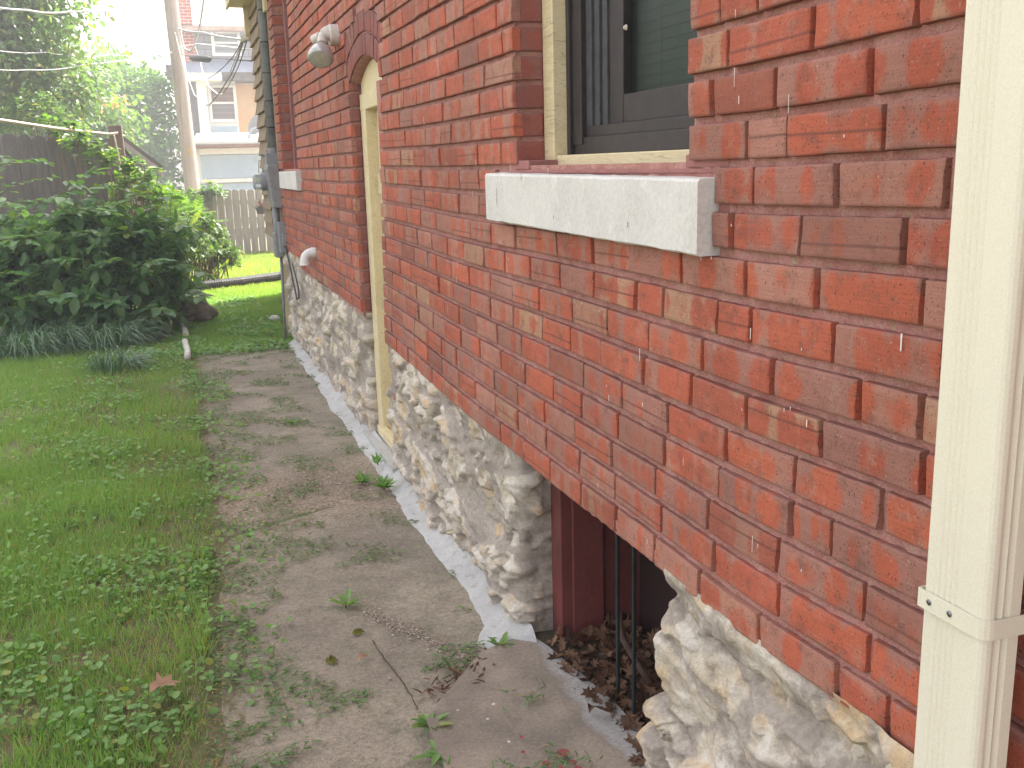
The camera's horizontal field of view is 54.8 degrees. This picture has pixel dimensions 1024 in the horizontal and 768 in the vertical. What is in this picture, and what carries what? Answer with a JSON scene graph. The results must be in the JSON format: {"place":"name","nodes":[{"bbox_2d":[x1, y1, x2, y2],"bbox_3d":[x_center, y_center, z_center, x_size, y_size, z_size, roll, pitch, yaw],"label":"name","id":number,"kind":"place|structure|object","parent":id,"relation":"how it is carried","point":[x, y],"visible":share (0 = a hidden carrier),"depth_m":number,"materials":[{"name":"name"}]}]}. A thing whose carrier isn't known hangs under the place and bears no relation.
{"place":"outdoors","nodes":[
{"label":"outdoors","id":0,"kind":"place"},
{"bbox_2d":[57,0,184,190],"label":"sky","id":1,"kind":"structure","parent":0,"point":[147,35],"materials":[{"name":"white"}]},
{"bbox_2d":[0,217,333,767],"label":"ground","id":2,"kind":"structure","parent":0,"point":[197,748],"depth_m":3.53,"materials":[{"name":"green plant"}]},
{"bbox_2d":[0,315,115,361],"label":"grass clump","id":3,"kind":"object","parent":2,"relation":"on","point":[10,345],"visible":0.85,"depth_m":8.74,"materials":[{"name":"green plant"}]},
{"bbox_2d":[0,134,115,278],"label":"wooden fence","id":4,"kind":"object","parent":2,"relation":"on","point":[37,147],"visible":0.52,"depth_m":11.97,"materials":[{"name":"grey wood"}]},
{"bbox_2d":[0,86,130,136],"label":"trumpet vine","id":5,"kind":"object","parent":4,"relation":"on","point":[28,114],"visible":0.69,"depth_m":15.62,"materials":[{"name":"green plant"}]},
{"bbox_2d":[35,113,179,267],"bbox_3d":[-4.901,-2.184,12.360,1.634,2.337,0.865,-13,17,-42],"label":"climbing vine","id":6,"kind":"object","parent":4,"relation":"attached to","point":[125,170],"visible":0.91,"depth_m":12.07,"materials":[{"name":"green plant"}]},
{"bbox_2d":[0,0,141,135],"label":"tree","id":7,"kind":"object","parent":2,"relation":"on","point":[44,29],"visible":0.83,"depth_m":16.41,"materials":[{"name":"green plant"}]},
{"bbox_2d":[0,54,161,163],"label":"tree","id":8,"kind":"object","parent":2,"relation":"on","point":[116,117],"visible":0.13,"depth_m":21.39,"materials":[{"name":"green plant"}]},
{"bbox_2d":[0,135,164,209],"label":"shed","id":9,"kind":"structure","parent":2,"relation":"on","point":[130,146],"depth_m":14.50,"materials":[{"name":"brown wood"}]},
{"bbox_2d":[22,314,180,354],"bbox_3d":[-3.870,-0.451,9.181,1.515,0.278,1.567,-6,13,-18],"label":"grass clump","id":10,"kind":"object","parent":2,"relation":"on","point":[127,333],"visible":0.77,"depth_m":9.03,"materials":[{"name":"green plant"}]},
{"bbox_2d":[0,334,206,455],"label":"grass","id":11,"kind":"structure","parent":2,"relation":"on","point":[24,365],"depth_m":6.89,"materials":[{"name":"green plant"}]},
{"bbox_2d":[0,155,217,336],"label":"leafy shrub","id":12,"kind":"object","parent":2,"relation":"on","point":[109,273],"visible":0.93,"depth_m":9.64,"materials":[{"name":"green plant"}]},
{"bbox_2d":[61,345,167,373],"bbox_3d":[-3.273,-0.178,8.105,0.874,0.180,0.872,-6,13,-18],"label":"grass clump","id":13,"kind":"object","parent":2,"relation":"on","point":[108,361],"visible":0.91,"depth_m":8.05,"materials":[{"name":"green plant"}]},
{"bbox_2d":[59,31,183,190],"bbox_3d":[-13.271,-7.744,30.193,7.100,6.257,5.012,-6,13,-18],"label":"tree","id":14,"kind":"object","parent":2,"relation":"on","point":[160,148],"visible":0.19,"depth_m":30.61,"materials":[{"name":"green plant"}]},
{"bbox_2d":[0,353,257,767],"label":"thatch","id":15,"kind":"object","parent":2,"relation":"on","point":[226,699],"visible":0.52,"depth_m":3.56,"materials":[{"name":"green plant"}]},
{"bbox_2d":[108,125,162,270],"bbox_3d":[-4.799,-2.162,12.790,0.564,2.303,0.270,-6,13,-18],"label":"fence post","id":16,"kind":"object","parent":2,"relation":"on","point":[119,136],"visible":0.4,"depth_m":12.56,"materials":[{"name":"wood"}]},
{"bbox_2d":[0,118,118,135],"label":"clothesline","id":17,"kind":"object","parent":16,"relation":"attached to","point":[49,127],"visible":1,"depth_m":11.42,"materials":[{"name":"fabric"}]},
{"bbox_2d":[113,135,133,211],"bbox_3d":[-4.914,-2.653,12.521,0.164,0.987,0.042,0,13,6],"label":"rope tail","id":18,"kind":"object","parent":16,"relation":"hanging from","point":[120,161],"visible":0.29,"depth_m":12.46},
{"bbox_2d":[0,347,292,767],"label":"ground ivy","id":19,"kind":"object","parent":2,"relation":"on","point":[144,728],"visible":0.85,"depth_m":3.92,"materials":[{"name":"green plant"}]},
{"bbox_2d":[80,170,227,284],"bbox_3d":[-4.984,-2.135,13.590,1.822,1.719,2.749,2,13,15],"label":"feathery shrub","id":20,"kind":"object","parent":2,"relation":"on","point":[177,205],"visible":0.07,"depth_m":13.47,"materials":[{"name":"green plant"}]},
{"bbox_2d":[149,672,182,692],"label":"dry leaf","id":21,"kind":"object","parent":2,"relation":"on","point":[160,681],"visible":1,"depth_m":3.02,"materials":[{"name":"brown plant"}]},
{"bbox_2d":[164,0,201,209],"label":"utility pole","id":22,"kind":"object","parent":2,"relation":"on","point":[175,71],"visible":0.74,"depth_m":20.98,"materials":[{"name":"brown wood"}]},
{"bbox_2d":[0,0,121,13],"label":"wire","id":23,"kind":"object","parent":22,"relation":"attached to","point":[62,12],"visible":1,"depth_m":15.47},
{"bbox_2d":[0,52,170,70],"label":"wire","id":24,"kind":"object","parent":22,"relation":"attached to","point":[78,65],"visible":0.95,"depth_m":15.98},
{"bbox_2d":[0,51,170,56],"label":"wire","id":25,"kind":"object","parent":22,"relation":"attached to","point":[75,56],"visible":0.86,"depth_m":16.77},
{"bbox_2d":[179,0,204,51],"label":"wire","id":26,"kind":"object","parent":22,"relation":"attached to","point":[199,27],"visible":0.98,"depth_m":19.63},
{"bbox_2d":[194,46,222,94],"bbox_3d":[-5.834,-6.092,19.094,0.100,1.141,2.533,-8,14,-25],"label":"wire","id":27,"kind":"object","parent":26,"relation":"attached to","point":[204,77],"visible":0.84,"depth_m":19.67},
{"bbox_2d":[175,33,241,105],"bbox_3d":[-4.736,-5.429,15.568,0.408,1.663,11.617,-6,13,-20],"label":"wire","id":28,"kind":"object","parent":22,"relation":"attached to","point":[227,76],"visible":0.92,"depth_m":17.98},
{"bbox_2d":[178,28,250,41],"bbox_3d":[-4.877,-5.649,15.897,0.172,1.536,10.818,-6,13,-21],"label":"wire","id":29,"kind":"object","parent":22,"relation":"attached to","point":[227,37],"visible":0.94,"depth_m":15.40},
{"bbox_2d":[179,43,251,49],"bbox_3d":[-4.855,-5.422,15.954,0.207,1.252,10.816,-6,13,-21],"label":"wire","id":30,"kind":"object","parent":22,"relation":"attached to","point":[217,45],"visible":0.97,"depth_m":14.96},
{"bbox_2d":[181,54,252,61],"bbox_3d":[-4.830,-5.292,15.992,0.257,1.226,10.814,-6,13,-21],"label":"wire","id":31,"kind":"object","parent":22,"relation":"attached to","point":[224,58],"visible":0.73,"depth_m":14.98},
{"bbox_2d":[189,55,211,62],"bbox_3d":[-5.775,-6.029,18.309,0.115,0.224,1.063,-10,15,-35],"label":"splice case","id":32,"kind":"object","parent":31,"relation":"hanging from","point":[197,58],"visible":0.9,"depth_m":18.19,"materials":[{"name":"grey plastic"}]},
{"bbox_2d":[180,322,190,360],"bbox_3d":[-3.140,-0.407,9.507,0.074,0.117,2.092,-6,13,-18],"label":"white pipe","id":33,"kind":"object","parent":2,"relation":"on","point":[187,352],"visible":0.8,"depth_m":9.07,"materials":[{"name":"white plastic"}]},
{"bbox_2d":[172,296,218,322],"bbox_3d":[-3.462,-0.783,10.722,0.538,0.331,0.328,-6,13,-18],"label":"rock","id":34,"kind":"object","parent":2,"relation":"on","point":[202,310],"visible":0.48,"depth_m":10.63,"materials":[{"name":"stone"}]},
{"bbox_2d":[157,203,244,286],"bbox_3d":[-4.584,-1.936,13.844,1.098,1.200,2.111,2,13,16],"label":"sunlit shrub","id":35,"kind":"object","parent":2,"relation":"on","point":[214,248],"visible":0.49,"depth_m":14.22,"materials":[{"name":"green plant"}]},
{"bbox_2d":[125,295,288,357],"bbox_3d":[-3.311,-0.674,10.582,1.445,0.124,4.036,-6,13,-18],"label":"ground ivy","id":36,"kind":"object","parent":2,"relation":"on","point":[231,347],"visible":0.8,"depth_m":9.67,"materials":[{"name":"green plant"}]},
{"bbox_2d":[136,286,294,349],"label":"grass","id":37,"kind":"structure","parent":2,"relation":"on","point":[268,300],"depth_m":10.48,"materials":[{"name":"green plant"}]},
{"bbox_2d":[178,0,259,144],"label":"frame house","id":38,"kind":"structure","parent":2,"relation":"on","point":[232,109],"depth_m":29.73,"materials":[{"name":"grey"}]},
{"bbox_2d":[207,85,238,121],"bbox_3d":[-8.821,-8.546,30.153,0.829,1.092,0.090,-6,13,-18],"label":"window","id":39,"kind":"structure","parent":38,"relation":"in","point":[221,110],"depth_m":30.16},
{"bbox_2d":[210,32,241,55],"bbox_3d":[-8.613,-10.254,29.775,0.848,0.726,0.090,-6,13,-18],"label":"window","id":40,"kind":"structure","parent":38,"relation":"in","point":[216,50],"depth_m":29.77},
{"bbox_2d":[179,189,273,252],"bbox_3d":[-5.952,-3.189,19.626,5.434,1.398,0.084,-3,13,-6],"label":"board fence","id":41,"kind":"object","parent":2,"relation":"on","point":[239,229],"visible":0.12,"depth_m":19.63,"materials":[{"name":"grey wood"}]},
{"bbox_2d":[176,180,228,254],"bbox_3d":[-6.362,-3.214,19.194,1.748,1.461,0.918,-6,13,-18],"label":"fence vine","id":42,"kind":"object","parent":41,"relation":"on","point":[210,193],"visible":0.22,"depth_m":19.15,"materials":[{"name":"green plant"}]},
{"bbox_2d":[194,133,262,217],"bbox_3d":[-7.171,-5.582,26.126,2.538,2.191,3.800,-6,13,-18],"label":"lean to","id":43,"kind":"object","parent":2,"relation":"on","point":[231,167],"visible":0.38,"depth_m":24.50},
{"bbox_2d":[248,115,258,137],"bbox_3d":[-6.570,-6.654,25.410,0.509,0.689,0.604,-6,13,-18],"label":"satellite dish","id":44,"kind":"object","parent":43,"relation":"on","point":[252,127],"visible":0.56,"depth_m":25.60,"materials":[{"name":"grey paint"}]},
{"bbox_2d":[192,272,280,289],"bbox_3d":[-3.789,-1.482,14.125,0.197,0.134,1.681,9,16,40],"label":"drain pipe","id":45,"kind":"object","parent":2,"relation":"on","point":[246,280],"visible":0.76,"depth_m":13.96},
{"bbox_2d":[253,160,264,213],"bbox_3d":[-4.484,-3.327,18.829,0.906,1.937,0.388,-2,13,-4],"label":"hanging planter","id":46,"kind":"object","parent":2,"relation":"on","point":[260,209],"visible":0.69,"depth_m":18.73,"materials":[{"name":"grey plant"}]},
{"bbox_2d":[269,315,279,320],"bbox_3d":[-2.579,-0.716,10.721,0.117,0.067,0.065,-6,13,-18],"label":"rock","id":47,"kind":"object","parent":2,"relation":"on","point":[274,317],"visible":0.81,"depth_m":10.70,"materials":[{"name":"stone"}]},
{"bbox_2d":[426,638,647,767],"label":"apron slab","id":48,"kind":"structure","parent":2,"relation":"on","point":[559,716],"depth_m":2.86,"materials":[{"name":"concrete"}]},
{"bbox_2d":[588,703,595,712],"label":"dry leaf","id":49,"kind":"object","parent":48,"relation":"on","point":[590,707],"visible":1,"depth_m":2.85,"materials":[{"name":"brown plant"}]},
{"bbox_2d":[225,0,1023,767],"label":"brick house","id":50,"kind":"structure","parent":2,"relation":"on","point":[619,310],"depth_m":2.24,"materials":[{"name":"brick"},{"name":"mortar"},{"name":"stone"}]},
{"bbox_2d":[240,35,250,42],"bbox_3d":[-2.758,-3.575,10.224,0.164,0.086,0.074,10,17,42],"label":"wire insulator","id":51,"kind":"object","parent":50,"relation":"attached to","point":[243,39],"visible":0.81,"depth_m":10.21,"materials":[{"name":"beige ceramic"}]},
{"bbox_2d":[208,42,241,78],"bbox_3d":[-3.755,-4.214,12.972,0.113,0.118,5.902,-6,13,-19],"label":"wire","id":52,"kind":"object","parent":51,"relation":"attached to","point":[228,61],"visible":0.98,"depth_m":13.09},
{"bbox_2d":[209,43,242,105],"bbox_3d":[-3.906,-4.143,13.474,0.093,0.257,6.901,-6,13,-19],"label":"wire","id":53,"kind":"object","parent":51,"relation":"attached to","point":[231,73],"visible":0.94,"depth_m":12.79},
{"bbox_2d":[222,41,246,94],"bbox_3d":[-3.658,-4.102,13.028,0.074,0.154,5.900,-6,13,-18],"label":"wire","id":54,"kind":"object","parent":51,"relation":"attached to","point":[237,67],"visible":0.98,"depth_m":12.52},
{"bbox_2d":[252,0,286,339],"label":"conduit","id":55,"kind":"object","parent":50,"relation":"attached to","point":[267,180],"visible":0.91,"depth_m":9.20,"materials":[{"name":"grey plastic"}]},
{"bbox_2d":[282,0,299,168],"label":"window","id":56,"kind":"structure","parent":50,"relation":"in","point":[285,18],"depth_m":8.61,"materials":[{"name":"red glass"}]},
{"bbox_2d":[285,245,299,299],"bbox_3d":[-1.947,-1.000,8.743,0.032,0.414,1.010,-5,13,-16],"label":"black cable","id":57,"kind":"object","parent":50,"relation":"attached to","point":[292,276],"visible":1,"depth_m":8.57,"materials":[{"name":"black rubber"}]},
{"bbox_2d":[299,247,315,265],"bbox_3d":[-1.527,-0.956,7.388,0.129,0.128,0.078,-6,13,-18],"label":"pipe elbow","id":58,"kind":"object","parent":50,"relation":"attached to","point":[307,255],"visible":0.99,"depth_m":7.36,"materials":[{"name":"white plastic"}]},
{"bbox_2d":[307,24,340,67],"bbox_3d":[-1.058,-1.900,5.553,0.202,0.246,0.238,-6,13,-18],"label":"floodlight","id":59,"kind":"object","parent":50,"relation":"attached to","point":[320,54],"visible":0.96,"depth_m":5.53,"materials":[{"name":"white plastic"}]},
{"bbox_2d":[371,452,383,464],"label":"weed","id":60,"kind":"object","parent":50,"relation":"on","point":[376,459],"visible":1,"depth_m":5.34,"materials":[{"name":"green plant"}]},
{"bbox_2d":[359,59,411,446],"bbox_3d":[-0.629,-0.654,5.276,0.135,2.079,0.832,-6,13,-18],"label":"side door","id":61,"kind":"structure","parent":50,"relation":"in","point":[368,97],"depth_m":5.51,"materials":[{"name":"beige paint"}]},
{"bbox_2d":[551,483,677,719],"bbox_3d":[0.466,0.690,2.878,0.305,0.840,1.155,-6,13,-18],"label":"basement window","id":62,"kind":"structure","parent":50,"relation":"in","point":[596,572],"depth_m":3.30,"materials":[{"name":"paint"}]},
{"bbox_2d":[542,0,696,164],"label":"window","id":63,"kind":"structure","parent":50,"relation":"in","point":[616,78],"depth_m":2.65,"materials":[{"name":"beige paint"}]},
{"bbox_2d":[913,0,1023,767],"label":"downspout","id":64,"kind":"object","parent":50,"relation":"attached to","point":[969,597],"visible":1,"depth_m":1.19,"materials":[{"name":"beige metal"}]},
{"bbox_2d":[183,249,281,299],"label":"grass","id":65,"kind":"structure","parent":0,"point":[265,257],"depth_m":16.02,"materials":[{"name":"green plant"}]},
{"bbox_2d":[195,340,484,767],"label":"path","id":66,"kind":"structure","parent":0,"point":[314,639],"depth_m":3.76,"materials":[{"name":"brown soil"}]},
{"bbox_2d":[284,419,297,424],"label":"weed","id":67,"kind":"object","parent":66,"relation":"on","point":[290,421],"visible":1,"depth_m":6.31,"materials":[{"name":"green plant"}]},
{"bbox_2d":[325,653,336,663],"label":"moss tuft","id":68,"kind":"object","parent":66,"relation":"on","point":[329,659],"visible":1,"depth_m":3.25,"materials":[{"name":"green plant"}]},
{"bbox_2d":[328,588,360,607],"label":"weed","id":69,"kind":"object","parent":66,"relation":"on","point":[345,598],"visible":1,"depth_m":3.67,"materials":[{"name":"green plant"}]},
{"bbox_2d":[352,628,364,634],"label":"moss tuft","id":70,"kind":"object","parent":66,"relation":"on","point":[356,631],"visible":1,"depth_m":3.45,"materials":[{"name":"green plant"}]},
{"bbox_2d":[352,470,375,484],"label":"weed","id":71,"kind":"object","parent":66,"relation":"on","point":[361,478],"visible":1,"depth_m":5.09,"materials":[{"name":"green plant"}]},
{"bbox_2d":[358,652,369,660],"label":"dry leaf","id":72,"kind":"object","parent":66,"relation":"on","point":[360,655],"visible":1,"depth_m":3.25,"materials":[{"name":"orange plant"}]},
{"bbox_2d":[372,475,398,489],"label":"weed","id":73,"kind":"object","parent":66,"relation":"on","point":[384,483],"visible":1,"depth_m":4.96,"materials":[{"name":"green plant"}]},
{"bbox_2d":[179,344,603,767],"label":"clippings","id":74,"kind":"object","parent":66,"relation":"on","point":[258,724],"visible":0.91,"depth_m":3.90,"materials":[{"name":"green plant"}]},
{"bbox_2d":[372,640,417,708],"bbox_3d":[-0.377,0.925,3.174,0.015,0.001,0.493,-7,14,-23],"label":"twig","id":75,"kind":"object","parent":66,"relation":"on","point":[396,674],"visible":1,"depth_m":3.16,"materials":[{"name":"brown wood"}]},
{"bbox_2d":[411,740,448,765],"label":"weed","id":76,"kind":"object","parent":66,"relation":"on","point":[435,755],"visible":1,"depth_m":2.70,"materials":[{"name":"green plant"}]},
{"bbox_2d":[410,712,453,731],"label":"weed","id":77,"kind":"object","parent":66,"relation":"on","point":[421,720],"visible":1,"depth_m":2.85,"materials":[{"name":"green plant"}]},
{"bbox_2d":[412,647,495,702],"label":"leaf litter","id":78,"kind":"object","parent":66,"relation":"on","point":[454,670],"visible":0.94,"depth_m":3.11,"materials":[{"name":"brown plant"}]},
{"bbox_2d":[488,632,514,646],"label":"weed","id":79,"kind":"object","parent":66,"relation":"on","point":[502,640],"visible":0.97,"depth_m":3.31,"materials":[{"name":"green plant"}]},
{"bbox_2d":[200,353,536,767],"bbox_3d":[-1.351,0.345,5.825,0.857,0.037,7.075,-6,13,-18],"label":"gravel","id":80,"kind":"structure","parent":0,"point":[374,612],"depth_m":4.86,"materials":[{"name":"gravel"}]},
{"bbox_2d":[486,703,581,767],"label":"paint spatter","id":81,"kind":"object","parent":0,"point":[559,753],"visible":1,"depth_m":2.65,"materials":[{"name":"red paint"}]},
{"bbox_2d":[534,630,663,726],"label":"well floor","id":82,"kind":"structure","parent":0,"point":[543,636],"depth_m":3.28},
{"bbox_2d":[546,611,662,766],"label":"leaf litter","id":83,"kind":"object","parent":82,"relation":"on","point":[579,660],"visible":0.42,"depth_m":3.10,"materials":[{"name":"brown plant"}]}
]}

